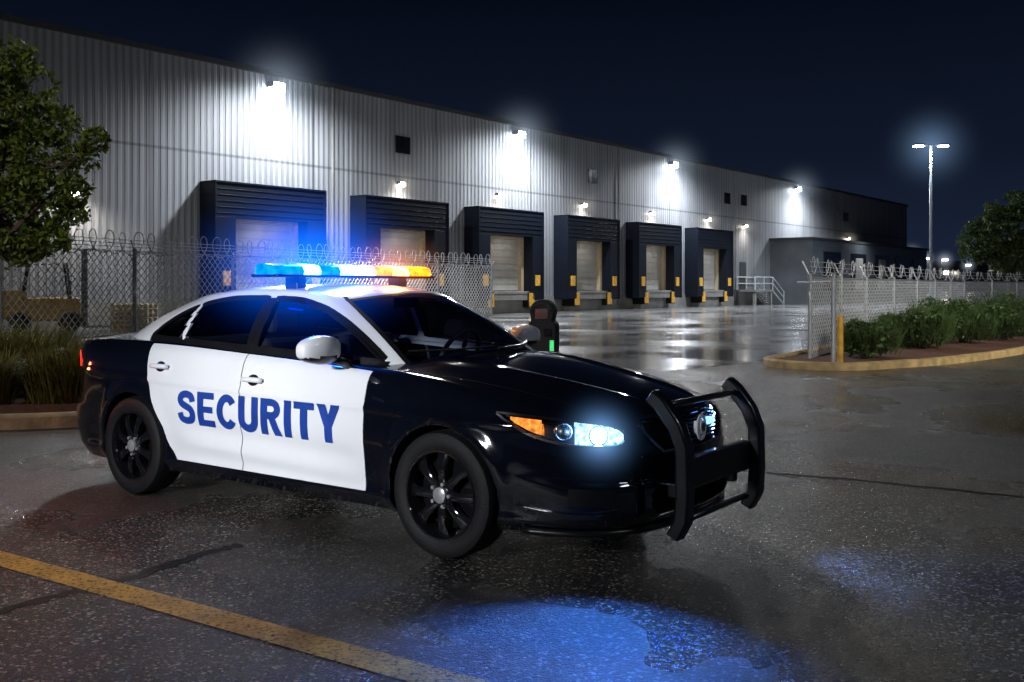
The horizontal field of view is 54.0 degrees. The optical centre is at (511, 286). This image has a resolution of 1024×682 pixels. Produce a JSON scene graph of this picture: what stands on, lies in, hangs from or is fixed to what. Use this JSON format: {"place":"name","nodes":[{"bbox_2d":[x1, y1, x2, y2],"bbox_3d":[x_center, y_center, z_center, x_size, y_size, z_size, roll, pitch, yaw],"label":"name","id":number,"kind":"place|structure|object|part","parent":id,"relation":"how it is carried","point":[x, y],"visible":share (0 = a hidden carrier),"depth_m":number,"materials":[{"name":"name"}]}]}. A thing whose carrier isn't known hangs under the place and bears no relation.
{"place":"outdoors","nodes":[
{"label":"outdoors","id":0,"kind":"place"},
{"bbox_2d":[0,13,928,329],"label":"warehouse","id":1,"kind":"structure","parent":0,"point":[210,149],"depth_m":49.39,"materials":[{"name":"metal"}]},
{"bbox_2d":[739,262,745,288],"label":"service door","id":2,"kind":"structure","parent":1,"relation":"in","point":[742,265],"depth_m":79.69,"materials":[{"name":"grey metal"}]},
{"bbox_2d":[0,291,1023,681],"bbox_3d":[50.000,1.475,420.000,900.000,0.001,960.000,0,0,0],"label":"ground","id":3,"kind":"structure","parent":0,"point":[792,577],"depth_m":5.23,"materials":[{"name":"grey asphalt"}]},
{"bbox_2d":[0,411,77,429],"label":"kerb","id":4,"kind":"structure","parent":3,"relation":"on","point":[19,421],"depth_m":10.40,"materials":[{"name":"concrete"}]},
{"bbox_2d":[0,390,76,413],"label":"planting bed","id":5,"kind":"object","parent":4,"relation":"in","point":[19,405],"visible":0.1,"depth_m":11.48,"materials":[{"name":"brown soil"}]},
{"bbox_2d":[0,344,37,404],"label":"grass clump","id":6,"kind":"object","parent":5,"relation":"on","point":[8,387],"visible":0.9,"depth_m":11.84,"materials":[{"name":"green plant"}]},
{"bbox_2d":[0,320,57,390],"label":"grass clump","id":7,"kind":"object","parent":5,"relation":"on","point":[5,348],"visible":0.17,"depth_m":13.24,"materials":[{"name":"green plant"}]},
{"bbox_2d":[0,315,83,377],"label":"shrub","id":8,"kind":"object","parent":5,"relation":"on","point":[36,338],"visible":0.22,"depth_m":13.51,"materials":[{"name":"green plant"}]},
{"bbox_2d":[3,343,80,403],"bbox_3d":[-5.535,1.026,12.078,1.820,0.738,1.751,0,0,0],"label":"grass clump","id":9,"kind":"object","parent":5,"relation":"on","point":[36,392],"visible":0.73,"depth_m":11.81,"materials":[{"name":"green plant"}]},
{"bbox_2d":[0,33,111,270],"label":"tree","id":10,"kind":"object","parent":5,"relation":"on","point":[30,240],"visible":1,"depth_m":19.42,"materials":[{"name":"green plant"}]},
{"bbox_2d":[17,335,106,394],"bbox_3d":[-5.339,0.991,12.302,1.252,0.834,1.220,0,0,-40],"label":"shrub","id":11,"kind":"object","parent":5,"relation":"on","point":[58,353],"visible":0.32,"depth_m":11.94,"materials":[{"name":"green plant"}]},
{"bbox_2d":[43,328,123,352],"bbox_3d":[-6.003,0.961,14.023,2.243,0.867,2.309,0,0,0],"label":"grass clump","id":12,"kind":"object","parent":5,"relation":"on","point":[78,344],"visible":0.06,"depth_m":13.74,"materials":[{"name":"green plant"}]},
{"bbox_2d":[0,543,243,613],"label":"road patch","id":13,"kind":"object","parent":3,"relation":"on","point":[141,574],"visible":1,"depth_m":5.11,"materials":[{"name":"black asphalt"}]},
{"bbox_2d":[0,551,490,681],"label":"road marking","id":14,"kind":"object","parent":3,"relation":"on","point":[425,673],"visible":1,"depth_m":4.35,"materials":[{"name":"yellow paint"}]},
{"bbox_2d":[77,263,764,558],"bbox_3d":[-1.031,0.327,6.891,5.308,2.365,2.635,0,0,36],"label":"security car","id":15,"kind":"object","parent":3,"relation":"on","point":[445,426],"visible":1,"depth_m":5.88,"materials":[{"name":"black paint"}]},
{"bbox_3d":[-2.412,0.260,7.158,0.405,0.262,0.170,0,0,36],"label":"window frame","id":16,"kind":"part","parent":15,"relation":"part of","materials":[{"name":"black metal"}]},
{"bbox_3d":[-2.412,0.258,7.154,0.370,0.223,0.142,0,0,36],"label":"side window","id":17,"kind":"part","parent":15,"relation":"part of","materials":[{"name":"black glass"}]},
{"bbox_3d":[-2.141,0.791,6.750,1.023,0.778,0.132,0,0,36],"label":"door","id":18,"kind":"part","parent":15,"relation":"part of","materials":[{"name":"white paint"}]},
{"bbox_3d":[-1.945,0.236,6.810,0.690,0.315,0.185,0,0,36],"label":"side window","id":19,"kind":"part","parent":15,"relation":"part of","materials":[{"name":"black glass"}]},
{"bbox_3d":[-1.943,0.236,6.815,0.723,0.357,0.214,0,0,36],"label":"window frame","id":20,"kind":"part","parent":15,"relation":"part of","materials":[{"name":"black metal"}]},
{"bbox_3d":[-1.279,0.809,6.115,1.102,0.743,0.133,0,0,36],"label":"door","id":21,"kind":"part","parent":15,"relation":"part of","materials":[{"name":"white paint"}]},
{"bbox_3d":[-1.181,0.262,6.246,1.030,0.364,0.178,0,0,36],"label":"side window","id":22,"kind":"part","parent":15,"relation":"part of","materials":[{"name":"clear glass"}]},
{"bbox_3d":[-1.177,0.262,6.248,1.065,0.404,0.204,0,0,36],"label":"window frame","id":23,"kind":"part","parent":15,"relation":"part of","materials":[{"name":"black metal"}]},
{"bbox_3d":[-1.070,0.236,8.002,0.690,0.315,0.185,0,0,36],"label":"side window","id":24,"kind":"part","parent":15,"relation":"part of","materials":[{"name":"black glass"}]},
{"bbox_3d":[-1.074,0.236,7.998,0.723,0.357,0.214,0,0,36],"label":"window frame","id":25,"kind":"part","parent":15,"relation":"part of","materials":[{"name":"black metal"}]},
{"bbox_3d":[-0.304,0.262,7.437,1.065,0.404,0.204,0,0,36],"label":"window frame","id":26,"kind":"part","parent":15,"relation":"part of","materials":[{"name":"black metal"}]},
{"bbox_3d":[-0.303,0.262,7.441,1.030,0.364,0.178,0,0,36],"label":"side window","id":27,"kind":"part","parent":15,"relation":"part of","materials":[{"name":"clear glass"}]},
{"bbox_2d":[528,299,558,351],"bbox_3d":[0.476,0.835,15.286,0.440,1.280,0.310,0,0,14],"label":"ticket machine","id":28,"kind":"object","parent":3,"relation":"on","point":[543,313],"visible":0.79,"depth_m":15.15,"materials":[{"name":"metal"}]},
{"bbox_2d":[763,343,1023,370],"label":"kerb","id":29,"kind":"structure","parent":3,"relation":"on","point":[771,361],"depth_m":18.31,"materials":[{"name":"paint"}]},
{"bbox_2d":[777,331,1023,361],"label":"planting bed","id":30,"kind":"object","parent":29,"relation":"in","point":[956,347],"visible":0.36,"depth_m":21.34,"materials":[{"name":"brown soil"}]},
{"bbox_2d":[797,273,835,361],"bbox_3d":[5.626,0.590,18.624,0.097,1.670,1.285,0,0,-15],"label":"gate post","id":31,"kind":"object","parent":30,"relation":"on","point":[833,316],"visible":0.89,"depth_m":18.01,"materials":[{"name":"grey metal"}]},
{"bbox_2d":[837,315,842,361],"bbox_3d":[5.800,0.991,17.750,0.200,0.968,0.200,0,0,0],"label":"bollard","id":32,"kind":"object","parent":30,"relation":"on","point":[839,338],"visible":0.66,"depth_m":17.70,"materials":[{"name":"yellow metal"}]},
{"bbox_2d":[830,316,911,358],"bbox_3d":[6.980,0.992,19.607,1.500,0.945,1.463,0,0,-26],"label":"shrub","id":33,"kind":"object","parent":30,"relation":"on","point":[863,338],"visible":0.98,"depth_m":19.32,"materials":[{"name":"green plant"}]},
{"bbox_2d":[869,311,910,341],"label":"shrub","id":34,"kind":"object","parent":30,"relation":"on","point":[880,317],"visible":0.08,"depth_m":24.00,"materials":[{"name":"green plant"}]},
{"bbox_2d":[882,302,960,348],"bbox_3d":[9.179,0.842,22.486,1.891,1.175,1.783,0,0,0],"label":"shrub","id":35,"kind":"object","parent":30,"relation":"on","point":[920,326],"visible":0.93,"depth_m":22.19,"materials":[{"name":"green plant"}]},
{"bbox_2d":[899,290,987,342],"bbox_3d":[10.724,0.736,24.994,2.097,1.429,2.156,0,0,0],"label":"shrub","id":36,"kind":"object","parent":30,"relation":"on","point":[957,306],"visible":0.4,"depth_m":24.66,"materials":[{"name":"green plant"}]},
{"bbox_2d":[934,308,1002,342],"bbox_3d":[11.103,0.918,24.511,1.723,0.973,1.637,0,0,-33],"label":"shrub","id":37,"kind":"object","parent":30,"relation":"on","point":[974,327],"visible":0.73,"depth_m":24.23,"materials":[{"name":"green plant"}]},
{"bbox_2d":[951,292,1013,318],"bbox_3d":[14.012,0.804,30.026,2.229,1.385,2.211,0,0,0],"label":"shrub","id":38,"kind":"object","parent":30,"relation":"on","point":[979,299],"visible":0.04,"depth_m":29.94,"materials":[{"name":"green plant"}]},
{"bbox_2d":[968,301,1023,339],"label":"shrub","id":39,"kind":"object","parent":30,"relation":"on","point":[1011,322],"visible":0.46,"depth_m":25.78,"materials":[{"name":"green plant"}]},
{"bbox_2d":[978,284,1023,335],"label":"shrub","id":40,"kind":"object","parent":30,"relation":"on","point":[1013,302],"visible":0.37,"depth_m":28.02,"materials":[{"name":"green plant"}]},
{"bbox_2d":[767,472,1023,497],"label":"crack","id":41,"kind":"object","parent":3,"relation":"on","point":[901,484],"visible":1,"depth_m":7.42,"materials":[{"name":"black asphalt"}]},
{"bbox_2d":[801,257,1023,358],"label":"chain link fence","id":42,"kind":"object","parent":3,"relation":"on","point":[918,282],"visible":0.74,"depth_m":24.43,"materials":[{"name":"metal"}]},
{"bbox_2d":[940,258,947,291],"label":"street lamp","id":43,"kind":"object","parent":3,"relation":"on","point":[944,259],"visible":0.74,"depth_m":209.86,"materials":[{"name":"beige metal"}]},
{"bbox_2d":[0,0,1023,260],"label":"sky","id":44,"kind":"structure","parent":0,"point":[833,94],"materials":[{"name":"black"}]},
{"bbox_2d":[4,299,1020,370],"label":"pavement","id":45,"kind":"structure","parent":0,"point":[661,339],"depth_m":31.99,"materials":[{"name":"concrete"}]},
{"bbox_2d":[2,250,109,331],"bbox_3d":[-14.849,0.125,33.192,3.600,2.700,1.300,0,0,-29],"label":"forklift","id":46,"kind":"object","parent":45,"relation":"on","point":[37,306],"visible":0.67,"depth_m":32.54,"materials":[{"name":"metal"}]},
{"bbox_2d":[110,304,157,330],"bbox_3d":[-12.590,1.030,33.500,1.220,0.890,1.000,0,0,0],"label":"pallet stack","id":47,"kind":"object","parent":45,"relation":"on","point":[141,320],"visible":0.58,"depth_m":33.00,"materials":[{"name":"brown wood"}]},
{"bbox_2d":[0,228,493,339],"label":"chain link fence","id":48,"kind":"object","parent":45,"relation":"on","point":[135,251],"visible":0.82,"depth_m":29.93,"materials":[{"name":"metal"}]},
{"bbox_2d":[912,143,948,301],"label":"street lamp","id":49,"kind":"object","parent":45,"relation":"on","point":[930,200],"visible":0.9,"depth_m":69.92,"materials":[{"name":"white metal"}]},
{"bbox_2d":[955,190,1023,299],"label":"tree","id":50,"kind":"object","parent":45,"relation":"on","point":[987,234],"visible":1,"depth_m":44.67,"materials":[{"name":"green plant"}]},
{"bbox_2d":[927,261,1023,290],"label":"distant building","id":51,"kind":"structure","parent":0,"point":[984,269],"depth_m":297.29,"materials":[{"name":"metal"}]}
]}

